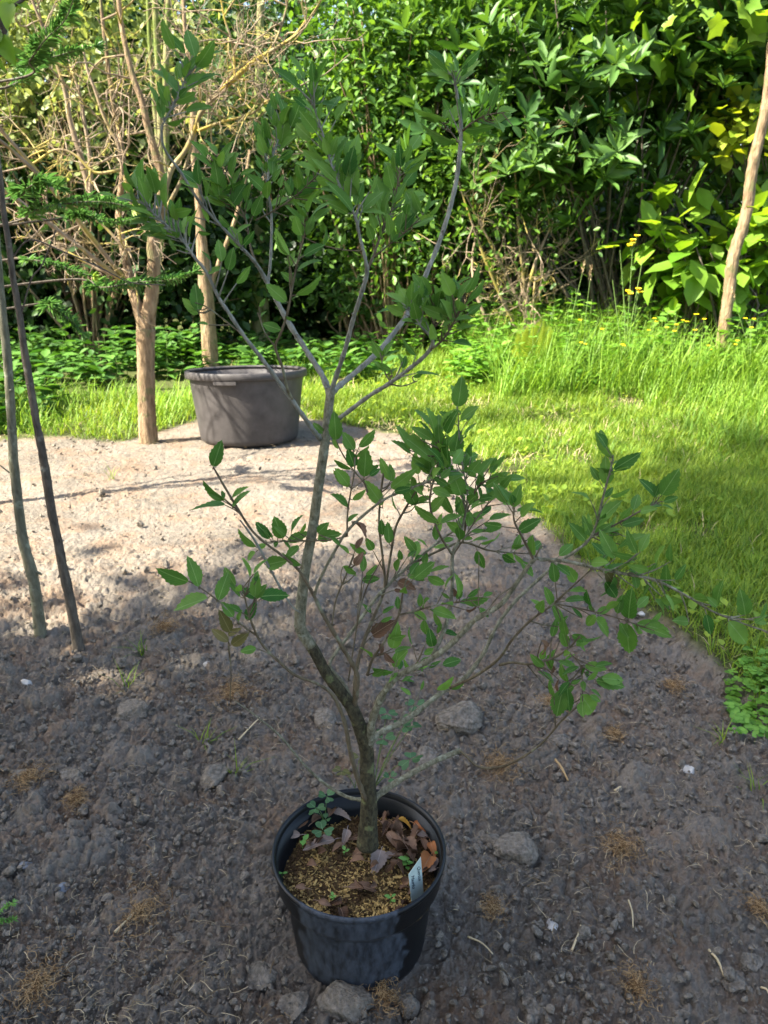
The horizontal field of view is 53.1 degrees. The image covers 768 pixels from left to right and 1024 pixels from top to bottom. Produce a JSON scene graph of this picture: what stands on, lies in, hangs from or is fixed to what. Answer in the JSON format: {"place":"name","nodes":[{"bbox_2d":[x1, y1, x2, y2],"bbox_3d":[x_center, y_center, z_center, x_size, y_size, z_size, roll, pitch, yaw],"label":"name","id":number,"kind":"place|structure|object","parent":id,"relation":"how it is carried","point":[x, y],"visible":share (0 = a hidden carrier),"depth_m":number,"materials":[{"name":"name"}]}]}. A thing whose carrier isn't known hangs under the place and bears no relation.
{"place":"outdoors","nodes":[
{"label":"outdoors","id":0,"kind":"place"},
{"bbox_2d":[6,0,741,218],"label":"sky","id":1,"kind":"structure","parent":0,"point":[178,0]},
{"bbox_2d":[0,281,767,1023],"bbox_3d":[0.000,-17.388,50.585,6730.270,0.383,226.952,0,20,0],"label":"ground","id":2,"kind":"structure","parent":0,"point":[74,853],"depth_m":2.13,"materials":[{"name":"soil"}]},
{"bbox_2d":[0,898,18,923],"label":"weed","id":3,"kind":"object","parent":2,"relation":"on","point":[2,919],"visible":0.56,"depth_m":1.57,"materials":[{"name":"green plant"}]},
{"bbox_2d":[0,0,29,74],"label":"broadleaf tree","id":4,"kind":"object","parent":2,"relation":"on","point":[8,50],"visible":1,"depth_m":1.81,"materials":[{"name":"green plant"}]},
{"bbox_2d":[0,241,46,638],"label":"bare sapling","id":5,"kind":"object","parent":2,"relation":"on","point":[36,603],"visible":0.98,"depth_m":2.50,"materials":[{"name":"brown plant"}]},
{"bbox_2d":[0,753,60,811],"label":"dry root tuft","id":6,"kind":"object","parent":2,"relation":"on","point":[29,774],"visible":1,"depth_m":1.99,"materials":[{"name":"plant"}]},
{"bbox_2d":[0,933,87,1023],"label":"dry root tuft","id":7,"kind":"object","parent":2,"relation":"on","point":[39,978],"visible":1,"depth_m":1.44,"materials":[{"name":"plant"}]},
{"bbox_2d":[54,882,69,892],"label":"pebble","id":8,"kind":"object","parent":2,"relation":"on","point":[61,885],"visible":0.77,"depth_m":1.68,"materials":[{"name":"grey stone"}]},
{"bbox_2d":[60,767,83,780],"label":"soil clod","id":9,"kind":"object","parent":2,"relation":"on","point":[69,773],"visible":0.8,"depth_m":2.01,"materials":[{"name":"soil"}]},
{"bbox_2d":[50,781,97,818],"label":"dry root tuft","id":10,"kind":"object","parent":2,"relation":"on","point":[75,796],"visible":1,"depth_m":1.92,"materials":[{"name":"plant"}]},
{"bbox_2d":[0,156,164,652],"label":"bare sapling","id":11,"kind":"object","parent":2,"relation":"on","point":[77,642],"visible":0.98,"depth_m":2.35,"materials":[{"name":"brown plant"}]},
{"bbox_2d":[0,128,191,350],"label":"shrub","id":12,"kind":"object","parent":2,"relation":"on","point":[28,313],"visible":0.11,"depth_m":8.01,"materials":[{"name":"brown plant"}]},
{"bbox_2d":[0,0,203,341],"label":"conifer sapling","id":13,"kind":"object","parent":2,"relation":"on","point":[41,57],"visible":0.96,"depth_m":3.31,"materials":[{"name":"green plant"}]},
{"bbox_2d":[92,826,118,840],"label":"soil clod","id":14,"kind":"object","parent":2,"relation":"on","point":[109,834],"visible":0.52,"depth_m":1.81,"materials":[{"name":"soil"}]},
{"bbox_2d":[0,0,223,264],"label":"tree","id":15,"kind":"object","parent":2,"relation":"on","point":[128,25],"visible":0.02,"depth_m":11.08,"materials":[{"name":"green plant"}]},
{"bbox_2d":[104,662,142,691],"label":"weed","id":16,"kind":"object","parent":2,"relation":"on","point":[125,677],"visible":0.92,"depth_m":2.42,"materials":[{"name":"green plant"}]},
{"bbox_2d":[110,631,146,656],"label":"weed","id":17,"kind":"object","parent":2,"relation":"on","point":[142,649],"visible":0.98,"depth_m":2.60,"materials":[{"name":"green plant"}]},
{"bbox_2d":[113,698,148,722],"bbox_3d":[-0.744,0.596,2.286,0.097,0.064,0.085,0,20,0],"label":"soil clod","id":18,"kind":"object","parent":2,"relation":"on","point":[127,710],"visible":0.86,"depth_m":2.26,"materials":[{"name":"stone"}]},
{"bbox_2d":[104,869,180,959],"bbox_3d":[-0.513,0.828,1.597,0.162,0.026,0.231,0,20,0],"label":"dry root tuft","id":19,"kind":"object","parent":2,"relation":"on","point":[140,908],"visible":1,"depth_m":1.60,"materials":[{"name":"plant"}]},
{"bbox_2d":[0,0,293,361],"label":"shrub","id":20,"kind":"object","parent":2,"relation":"on","point":[94,325],"visible":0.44,"depth_m":7.15,"materials":[{"name":"beige plant"}]},
{"bbox_2d":[146,0,170,260],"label":"tree","id":21,"kind":"object","parent":2,"relation":"on","point":[155,19],"visible":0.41,"depth_m":5.77,"materials":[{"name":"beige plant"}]},
{"bbox_2d":[128,607,191,645],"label":"dry root tuft","id":22,"kind":"object","parent":2,"relation":"on","point":[166,624],"visible":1,"depth_m":2.72,"materials":[{"name":"plant"}]},
{"bbox_2d":[0,36,319,361],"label":"shrub","id":23,"kind":"object","parent":2,"relation":"on","point":[168,295],"visible":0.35,"depth_m":7.82,"materials":[{"name":"beige plant"}]},
{"bbox_2d":[0,0,366,444],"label":"bare tree","id":24,"kind":"object","parent":2,"relation":"on","point":[145,315],"visible":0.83,"depth_m":4.46,"materials":[{"name":"beige plant"}]},
{"bbox_2d":[0,312,409,423],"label":"nettle undergrowth","id":25,"kind":"object","parent":2,"relation":"on","point":[66,356],"visible":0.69,"depth_m":7.25,"materials":[{"name":"bright green leaf"}]},
{"bbox_2d":[181,716,238,747],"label":"weed","id":26,"kind":"object","parent":2,"relation":"on","point":[206,733],"visible":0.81,"depth_m":2.16,"materials":[{"name":"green plant"}]},
{"bbox_2d":[200,764,228,788],"bbox_3d":[-0.446,0.692,2.013,0.060,0.044,0.090,8,22,20],"label":"soil clod","id":27,"kind":"object","parent":2,"relation":"on","point":[214,775],"visible":0.94,"depth_m":2.00,"materials":[{"name":"soil"}]},
{"bbox_2d":[65,0,364,307],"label":"tree","id":28,"kind":"object","parent":2,"relation":"on","point":[171,53],"visible":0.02,"depth_m":11.77,"materials":[{"name":"green plant"}]},
{"bbox_2d":[181,0,250,366],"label":"tree","id":29,"kind":"object","parent":2,"relation":"on","point":[209,343],"visible":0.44,"depth_m":6.86,"materials":[{"name":"beige plant"}]},
{"bbox_2d":[191,664,271,714],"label":"dry root tuft","id":30,"kind":"object","parent":2,"relation":"on","point":[235,686],"visible":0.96,"depth_m":2.36,"materials":[{"name":"plant"}]},
{"bbox_2d":[184,365,306,446],"bbox_3d":[-0.905,-0.713,5.123,0.796,0.470,0.804,-1,15,0],"label":"plant tub","id":31,"kind":"object","parent":2,"relation":"on","point":[243,406],"visible":0.95,"depth_m":4.85,"materials":[{"name":"grey plastic"}]},
{"bbox_2d":[226,739,268,773],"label":"weed","id":32,"kind":"object","parent":2,"relation":"on","point":[241,763],"visible":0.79,"depth_m":2.03,"materials":[{"name":"green plant"}]},
{"bbox_2d":[249,0,269,344],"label":"tree","id":33,"kind":"object","parent":2,"relation":"on","point":[256,327],"visible":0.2,"depth_m":8.43,"materials":[{"name":"brown plant"}]},
{"bbox_2d":[247,961,277,989],"bbox_3d":[-0.234,0.897,1.484,0.059,0.036,0.054,0,20,0],"label":"soil clod","id":34,"kind":"object","parent":2,"relation":"on","point":[260,970],"visible":0.98,"depth_m":1.48,"materials":[{"name":"soil"}]},
{"bbox_2d":[176,161,356,340],"bbox_3d":[-1.273,-3.440,10.103,3.165,2.375,2.646,0,20,0],"label":"shrub","id":35,"kind":"object","parent":2,"relation":"on","point":[313,316],"visible":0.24,"depth_m":9.67,"materials":[{"name":"green plant"}]},
{"bbox_2d":[149,0,420,335],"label":"shrub","id":36,"kind":"object","parent":2,"relation":"on","point":[273,16],"visible":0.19,"depth_m":9.01,"materials":[{"name":"beige plant"}]},
{"bbox_2d":[277,991,308,1021],"bbox_3d":[-0.166,0.919,1.435,0.055,0.036,0.057,19,28,41],"label":"soil clod","id":37,"kind":"object","parent":2,"relation":"on","point":[298,997],"visible":0.99,"depth_m":1.43,"materials":[{"name":"soil"}]},
{"bbox_2d":[314,707,337,730],"bbox_3d":[-0.170,0.610,2.241,0.067,0.043,0.115,-7,22,-19],"label":"soil clod","id":38,"kind":"object","parent":2,"relation":"on","point":[326,716],"visible":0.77,"depth_m":2.23,"materials":[{"name":"stone"}]},
{"bbox_2d":[315,980,374,1023],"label":"rock","id":39,"kind":"object","parent":2,"relation":"on","point":[340,1001],"visible":0.98,"depth_m":1.42,"materials":[{"name":"stone"}]},
{"bbox_2d":[271,788,445,991],"bbox_3d":[-0.049,0.769,1.549,0.342,0.242,0.342,0,20,0],"label":"plant pot","id":40,"kind":"object","parent":2,"relation":"on","point":[371,938],"visible":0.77,"depth_m":1.47,"materials":[{"name":"black plastic"}]},
{"bbox_2d":[303,834,338,850],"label":"fallen leaf","id":41,"kind":"object","parent":40,"relation":"on","point":[325,839],"visible":0.97,"depth_m":1.57,"materials":[{"name":"plant"}]},
{"bbox_2d":[307,789,334,836],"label":"clover plant","id":42,"kind":"object","parent":40,"relation":"in","point":[321,824],"visible":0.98,"depth_m":1.61,"materials":[{"name":"green plant"}]},
{"bbox_2d":[313,898,330,905],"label":"fallen leaf","id":43,"kind":"object","parent":40,"relation":"on","point":[324,901],"visible":1,"depth_m":1.43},
{"bbox_2d":[330,896,341,904],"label":"fallen leaf","id":44,"kind":"object","parent":40,"relation":"on","point":[337,900],"visible":1,"depth_m":1.43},
{"bbox_2d":[334,807,350,819],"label":"fallen leaf","id":45,"kind":"object","parent":40,"relation":"on","point":[339,811],"visible":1,"depth_m":1.65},
{"bbox_2d":[338,906,347,916],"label":"fallen leaf","id":46,"kind":"object","parent":40,"relation":"on","point":[343,911],"visible":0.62,"depth_m":1.41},
{"bbox_2d":[332,752,359,787],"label":"clover plant","id":47,"kind":"object","parent":40,"relation":"in","point":[344,772],"visible":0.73,"depth_m":1.64,"materials":[{"name":"green plant"}]},
{"bbox_2d":[342,827,351,845],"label":"fallen leaf","id":48,"kind":"object","parent":40,"relation":"on","point":[346,834],"visible":0.97,"depth_m":1.58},
{"bbox_2d":[348,854,369,863],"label":"fallen leaf","id":49,"kind":"object","parent":40,"relation":"on","point":[357,857],"visible":1,"depth_m":1.52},
{"bbox_2d":[342,881,377,892],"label":"fallen leaf","id":50,"kind":"object","parent":40,"relation":"on","point":[366,885],"visible":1,"depth_m":1.47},
{"bbox_2d":[370,846,387,874],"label":"fallen leaf","id":51,"kind":"object","parent":40,"relation":"on","point":[380,856],"visible":0.97,"depth_m":1.53,"materials":[{"name":"plant"}]},
{"bbox_2d":[382,821,390,835],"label":"fallen leaf","id":52,"kind":"object","parent":40,"relation":"in","point":[386,824],"visible":1,"depth_m":1.60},
{"bbox_2d":[385,829,398,847],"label":"fallen leaf","id":53,"kind":"object","parent":40,"relation":"on","point":[390,835],"visible":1,"depth_m":1.58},
{"bbox_2d":[390,820,403,837],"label":"fallen leaf","id":54,"kind":"object","parent":40,"relation":"in","point":[395,825],"visible":0.8,"depth_m":1.60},
{"bbox_2d":[397,841,411,851],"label":"fallen leaf","id":55,"kind":"object","parent":40,"relation":"in","point":[400,845],"visible":0.99,"depth_m":1.55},
{"bbox_2d":[398,853,412,869],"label":"seedling","id":56,"kind":"object","parent":40,"relation":"in","point":[404,858],"visible":1,"depth_m":1.52,"materials":[{"name":"green plant"}]},
{"bbox_2d":[402,835,416,861],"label":"fallen leaf","id":57,"kind":"object","parent":40,"relation":"on","point":[411,842],"visible":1,"depth_m":1.56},
{"bbox_2d":[408,857,423,901],"bbox_3d":[0.061,0.710,1.446,0.030,0.130,0.015,-16,26,-37],"label":"plant label","id":58,"kind":"object","parent":40,"relation":"in","point":[415,882],"visible":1,"depth_m":1.44,"materials":[{"name":"plastic"}]},
{"bbox_2d":[410,823,421,836],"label":"fallen leaf","id":59,"kind":"object","parent":40,"relation":"in","point":[415,828],"visible":0.66,"depth_m":1.59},
{"bbox_2d":[420,850,436,871],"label":"fallen leaf","id":60,"kind":"object","parent":40,"relation":"on","point":[427,859],"visible":0.86,"depth_m":1.51,"materials":[{"name":"plant"}]},
{"bbox_2d":[94,18,767,853],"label":"young broadleaf tree","id":61,"kind":"object","parent":40,"relation":"in","point":[440,306],"visible":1,"depth_m":1.20,"materials":[{"name":"green plant"}]},
{"bbox_2d":[427,839,436,856],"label":"fallen leaf","id":62,"kind":"object","parent":40,"relation":"in","point":[432,846],"visible":0.94,"depth_m":1.55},
{"bbox_2d":[288,236,433,352],"bbox_3d":[-0.229,-2.469,8.536,1.636,1.498,1.262,0,20,0],"label":"laurel shrub","id":63,"kind":"object","parent":2,"relation":"on","point":[341,293],"visible":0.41,"depth_m":8.40,"materials":[{"name":"green plant"}]},
{"bbox_2d":[0,334,767,706],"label":"lawn grass","id":64,"kind":"structure","parent":2,"relation":"on","point":[734,480],"depth_m":4.56,"materials":[{"name":"plant"}]},
{"bbox_2d":[0,278,767,454],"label":"tall grass","id":65,"kind":"structure","parent":2,"relation":"on","point":[757,373],"depth_m":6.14,"materials":[{"name":"plant"}]},
{"bbox_2d":[0,430,767,1023],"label":"straw litter","id":66,"kind":"object","parent":2,"relation":"on","point":[338,782],"visible":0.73,"depth_m":1.78,"materials":[{"name":"plant"}]},
{"bbox_2d":[359,975,415,1018],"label":"dry root tuft","id":67,"kind":"object","parent":2,"relation":"on","point":[385,995],"visible":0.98,"depth_m":1.43,"materials":[{"name":"plant"}]},
{"bbox_2d":[233,0,556,349],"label":"shrub","id":68,"kind":"object","parent":2,"relation":"on","point":[359,60],"visible":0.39,"depth_m":7.38,"materials":[{"name":"green plant"}]},
{"bbox_2d":[375,699,424,785],"bbox_3d":[0.031,0.518,1.619,0.111,0.283,0.148,0,20,0],"label":"clover plant","id":69,"kind":"object","parent":2,"relation":"on","point":[404,764],"visible":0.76,"depth_m":1.58,"materials":[{"name":"green plant"}]},
{"bbox_2d":[397,991,420,1019],"bbox_3d":[0.046,0.919,1.439,0.040,0.030,0.053,-8,22,-20],"label":"soil clod","id":70,"kind":"object","parent":2,"relation":"on","point":[409,1002],"visible":0.98,"depth_m":1.43,"materials":[{"name":"soil"}]},
{"bbox_2d":[416,746,437,764],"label":"soil clod","id":71,"kind":"object","parent":2,"relation":"on","point":[428,753],"visible":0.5,"depth_m":2.08,"materials":[{"name":"soil"}]},
{"bbox_2d":[289,0,570,253],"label":"tree","id":72,"kind":"object","parent":2,"relation":"on","point":[404,47],"depth_m":12.06,"materials":[{"name":"green plant"}]},
{"bbox_2d":[311,190,572,347],"bbox_3d":[0.792,-3.174,9.470,3.366,2.297,2.864,-7,21,-19],"label":"shrub","id":73,"kind":"object","parent":2,"relation":"on","point":[320,239],"visible":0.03,"depth_m":9.00,"materials":[{"name":"brown plant"}]},
{"bbox_2d":[435,700,482,735],"bbox_3d":[0.218,0.603,2.223,0.140,0.099,0.117,0,20,0],"label":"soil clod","id":74,"kind":"object","parent":2,"relation":"on","point":[463,718],"visible":0.88,"depth_m":2.19,"materials":[{"name":"stone"}]},
{"bbox_2d":[260,33,715,359],"bbox_3d":[0.901,-2.667,7.069,4.112,3.133,2.200,0,20,0],"label":"twiggy shrub","id":75,"kind":"object","parent":2,"relation":"on","point":[524,291],"visible":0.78,"depth_m":7.03,"materials":[{"name":"brown plant"}]},
{"bbox_2d":[481,833,500,847],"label":"soil clod","id":76,"kind":"object","parent":2,"relation":"on","point":[486,839],"visible":0.62,"depth_m":1.80,"materials":[{"name":"soil"}]},
{"bbox_2d":[366,0,621,338],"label":"laurel shrub","id":77,"kind":"object","parent":2,"relation":"on","point":[414,4],"visible":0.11,"depth_m":7.49,"materials":[{"name":"green plant"}]},
{"bbox_2d":[476,886,518,928],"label":"dry root tuft","id":78,"kind":"object","parent":2,"relation":"on","point":[491,906],"visible":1,"depth_m":1.61,"materials":[{"name":"plant"}]},
{"bbox_2d":[466,741,535,791],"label":"dry grass tuft","id":79,"kind":"object","parent":2,"relation":"on","point":[498,762],"visible":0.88,"depth_m":2.03,"materials":[{"name":"plant"}]},
{"bbox_2d":[493,831,538,867],"bbox_3d":[0.300,0.778,1.767,0.103,0.060,0.086,0,20,0],"label":"soil clod","id":80,"kind":"object","parent":2,"relation":"on","point":[520,847],"visible":0.98,"depth_m":1.75,"materials":[{"name":"soil"}]},
{"bbox_2d":[511,319,552,366],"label":"grass tuft","id":81,"kind":"object","parent":2,"relation":"on","point":[518,340],"visible":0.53,"depth_m":6.48,"materials":[{"name":"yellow plant"}]},
{"bbox_2d":[520,990,545,1023],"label":"soil clod","id":82,"kind":"object","parent":2,"relation":"on","point":[530,1007],"visible":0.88,"depth_m":1.42,"materials":[{"name":"soil"}]},
{"bbox_2d":[546,918,557,930],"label":"stone","id":83,"kind":"object","parent":2,"relation":"on","point":[550,924],"visible":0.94,"depth_m":1.59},
{"bbox_2d":[534,688,576,720],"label":"dry root tuft","id":84,"kind":"object","parent":2,"relation":"on","point":[549,698],"visible":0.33,"depth_m":2.31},
{"bbox_2d":[550,733,570,749],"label":"soil clod","id":85,"kind":"object","parent":2,"relation":"on","point":[556,739],"visible":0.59,"depth_m":2.15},
{"bbox_2d":[378,0,767,338],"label":"laurel shrub","id":86,"kind":"object","parent":2,"relation":"on","point":[580,76],"visible":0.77,"depth_m":6.58,"materials":[{"name":"green plant"}]},
{"bbox_2d":[566,259,585,353],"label":"grass stalk","id":87,"kind":"object","parent":2,"relation":"on","point":[576,296],"depth_m":6.27,"materials":[{"name":"plant"}]},
{"bbox_2d":[421,0,763,255],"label":"tree","id":88,"kind":"object","parent":2,"relation":"on","point":[591,4],"visible":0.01,"depth_m":11.22,"materials":[{"name":"green plant"}]},
{"bbox_2d":[564,814,669,882],"bbox_3d":[0.537,0.764,1.771,0.217,0.025,0.214,0,20,0],"label":"dry root tuft","id":89,"kind":"object","parent":2,"relation":"on","point":[621,845],"visible":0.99,"depth_m":1.76,"materials":[{"name":"plant"}]},
{"bbox_2d":[600,717,636,744],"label":"dry root tuft","id":90,"kind":"object","parent":2,"relation":"on","point":[613,733],"visible":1,"depth_m":2.16,"materials":[{"name":"plant"}]},
{"bbox_2d":[476,141,766,321],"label":"shrub","id":91,"kind":"object","parent":2,"relation":"on","point":[603,208],"visible":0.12,"depth_m":8.57,"materials":[{"name":"green plant"}]},
{"bbox_2d":[612,234,642,371],"bbox_3d":[1.950,-1.615,6.210,0.238,1.180,0.126,-6,21,-15],"label":"yellow wildflower","id":92,"kind":"object","parent":2,"relation":"on","point":[628,291],"visible":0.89,"depth_m":6.20,"materials":[{"name":"green plant"}]},
{"bbox_2d":[601,953,668,1023],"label":"dry root tuft","id":93,"kind":"object","parent":2,"relation":"on","point":[636,983],"visible":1,"depth_m":1.44,"materials":[{"name":"plant"}]},
{"bbox_2d":[660,935,676,947],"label":"soil clod","id":94,"kind":"object","parent":2,"relation":"on","point":[665,942],"visible":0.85,"depth_m":1.55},
{"bbox_2d":[579,0,767,133],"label":"maple tree","id":95,"kind":"object","parent":2,"relation":"on","point":[754,22],"visible":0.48,"depth_m":6.05,"materials":[{"name":"green plant"}]},
{"bbox_2d":[656,666,695,699],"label":"dry root tuft","id":96,"kind":"object","parent":2,"relation":"on","point":[674,683],"visible":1,"depth_m":2.38,"materials":[{"name":"plant"}]},
{"bbox_2d":[596,164,767,358],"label":"hazel shrub","id":97,"kind":"object","parent":2,"relation":"on","point":[695,278],"visible":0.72,"depth_m":6.68,"materials":[{"name":"green plant"}]},
{"bbox_2d":[680,765,693,773],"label":"stone","id":98,"kind":"object","parent":2,"relation":"on","point":[686,768],"visible":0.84,"depth_m":2.03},
{"bbox_2d":[638,20,767,229],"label":"tree","id":99,"kind":"object","parent":2,"relation":"on","point":[692,149],"depth_m":11.03,"materials":[{"name":"green plant"}]},
{"bbox_2d":[694,716,733,744],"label":"weed","id":100,"kind":"object","parent":2,"relation":"on","point":[720,733],"visible":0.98,"depth_m":2.15,"materials":[{"name":"green plant"}]},
{"bbox_2d":[708,949,723,976],"bbox_3d":[0.647,0.874,1.494,0.008,0.009,0.058,-3,20,-7],"label":"dry stick","id":101,"kind":"object","parent":2,"relation":"on","point":[716,958],"visible":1,"depth_m":1.49,"materials":[{"name":"wood"}]},
{"bbox_2d":[688,68,767,320],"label":"hazel shrub","id":102,"kind":"object","parent":2,"relation":"on","point":[730,137],"visible":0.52,"depth_m":6.46,"materials":[{"name":"green plant"}]},
{"bbox_2d":[721,973,746,993],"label":"soil clod","id":103,"kind":"object","parent":2,"relation":"on","point":[739,983],"visible":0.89,"depth_m":1.46,"materials":[{"name":"soil"}]},
{"bbox_2d":[714,43,767,359],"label":"tree","id":104,"kind":"object","parent":2,"relation":"on","point":[734,254],"visible":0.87,"depth_m":6.13,"materials":[{"name":"beige plant"}]},
{"bbox_2d":[723,643,767,744],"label":"clover patch","id":105,"kind":"object","parent":2,"relation":"on","point":[733,703],"visible":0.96,"depth_m":2.36,"materials":[{"name":"green plant"}]},
{"bbox_2d":[728,885,767,928],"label":"dry root tuft","id":106,"kind":"object","parent":2,"relation":"on","point":[759,905],"visible":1,"depth_m":1.61,"materials":[{"name":"plant"}]},
{"bbox_2d":[732,764,767,811],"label":"weed","id":107,"kind":"object","parent":2,"relation":"on","point":[753,784],"visible":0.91,"depth_m":1.96,"materials":[{"name":"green plant"}]},
{"bbox_2d":[740,952,763,974],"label":"soil clod","id":108,"kind":"object","parent":2,"relation":"on","point":[747,961],"visible":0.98,"depth_m":1.50,"materials":[{"name":"soil"}]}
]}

